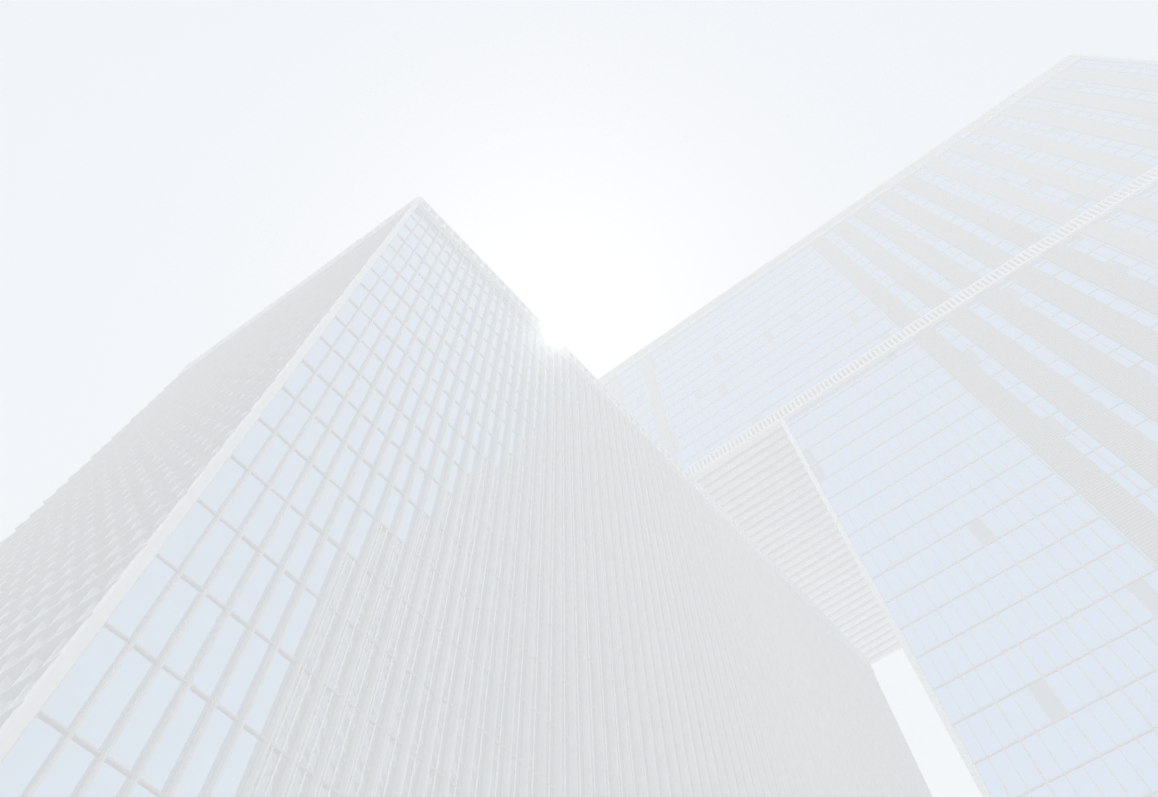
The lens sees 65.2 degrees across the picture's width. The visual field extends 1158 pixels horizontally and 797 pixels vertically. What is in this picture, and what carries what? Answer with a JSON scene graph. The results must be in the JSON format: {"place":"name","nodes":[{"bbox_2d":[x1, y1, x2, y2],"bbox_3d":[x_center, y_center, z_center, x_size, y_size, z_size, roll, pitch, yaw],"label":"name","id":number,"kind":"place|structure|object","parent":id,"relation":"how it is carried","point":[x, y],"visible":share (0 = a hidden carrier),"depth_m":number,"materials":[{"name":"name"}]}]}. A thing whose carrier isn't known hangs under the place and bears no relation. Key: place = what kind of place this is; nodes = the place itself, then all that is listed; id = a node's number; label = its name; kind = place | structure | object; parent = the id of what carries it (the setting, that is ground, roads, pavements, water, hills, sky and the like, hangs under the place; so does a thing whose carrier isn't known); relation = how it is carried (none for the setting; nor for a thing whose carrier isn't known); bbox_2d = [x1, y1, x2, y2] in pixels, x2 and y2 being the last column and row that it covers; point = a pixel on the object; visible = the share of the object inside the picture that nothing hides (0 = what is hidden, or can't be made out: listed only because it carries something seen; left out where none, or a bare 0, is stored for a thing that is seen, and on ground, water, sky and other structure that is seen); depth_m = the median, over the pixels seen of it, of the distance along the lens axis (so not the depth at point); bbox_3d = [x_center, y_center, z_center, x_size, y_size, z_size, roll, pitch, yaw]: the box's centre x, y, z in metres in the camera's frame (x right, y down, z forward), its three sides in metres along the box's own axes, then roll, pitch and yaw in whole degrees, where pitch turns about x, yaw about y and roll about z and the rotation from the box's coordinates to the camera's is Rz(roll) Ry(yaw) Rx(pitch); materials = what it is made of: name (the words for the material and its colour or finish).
{"place":"outdoors","nodes":[
{"label":"outdoors","id":0,"kind":"place"},
{"bbox_2d":[0,0,1157,796],"label":"sky","id":1,"kind":"structure","parent":0,"point":[171,170],"materials":[{"name":"white"}]},
{"label":"ground","id":2,"kind":"structure","parent":0,"visible":0},
{"bbox_2d":[0,197,418,726],"bbox_3d":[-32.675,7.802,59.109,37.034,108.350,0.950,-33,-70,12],"label":"block side fins","id":3,"kind":"object","parent":2,"relation":"on","point":[133,424],"depth_m":57.03,"materials":[{"name":"white metal"}]},
{"bbox_2d":[1,552,131,713],"bbox_3d":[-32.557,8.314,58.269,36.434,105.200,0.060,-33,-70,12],"label":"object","id":4,"kind":"object","parent":3,"relation":"attached to","point":[6,708],"depth_m":35.11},
{"bbox_2d":[0,196,794,794],"bbox_3d":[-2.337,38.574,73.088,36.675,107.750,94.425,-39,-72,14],"label":"building corner edge","id":5,"kind":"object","parent":2,"relation":"on","point":[160,534],"depth_m":36.40,"materials":[{"name":"concrete"}]},
{"bbox_2d":[2,198,931,796],"bbox_3d":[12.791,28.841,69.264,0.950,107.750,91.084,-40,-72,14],"label":"block fins","id":6,"kind":"object","parent":2,"relation":"on","point":[586,656],"depth_m":68.33,"materials":[{"name":"white metal"}]},
{"bbox_2d":[0,209,811,796],"bbox_3d":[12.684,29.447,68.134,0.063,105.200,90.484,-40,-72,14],"label":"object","id":7,"kind":"object","parent":6,"relation":"attached to","point":[266,581],"depth_m":47.97,"materials":[{"name":"blue glass"}]},
{"bbox_2d":[598,53,1157,796],"bbox_3d":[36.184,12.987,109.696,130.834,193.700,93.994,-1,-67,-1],"label":"tower frames","id":8,"kind":"structure","parent":2,"relation":"on","point":[1034,279],"depth_m":129.39,"materials":[{"name":"metal"}]},
{"bbox_2d":[693,421,901,664],"bbox_3d":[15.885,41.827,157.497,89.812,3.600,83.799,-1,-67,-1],"label":"wall","id":9,"kind":"structure","parent":8,"relation":"attached to","point":[802,542],"depth_m":147.49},
{"bbox_2d":[604,58,1157,796],"bbox_3d":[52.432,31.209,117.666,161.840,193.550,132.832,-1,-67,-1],"label":"windows","id":10,"kind":"structure","parent":8,"relation":"attached to","point":[996,520],"depth_m":105.27,"materials":[{"name":"blue glass"}]}
]}

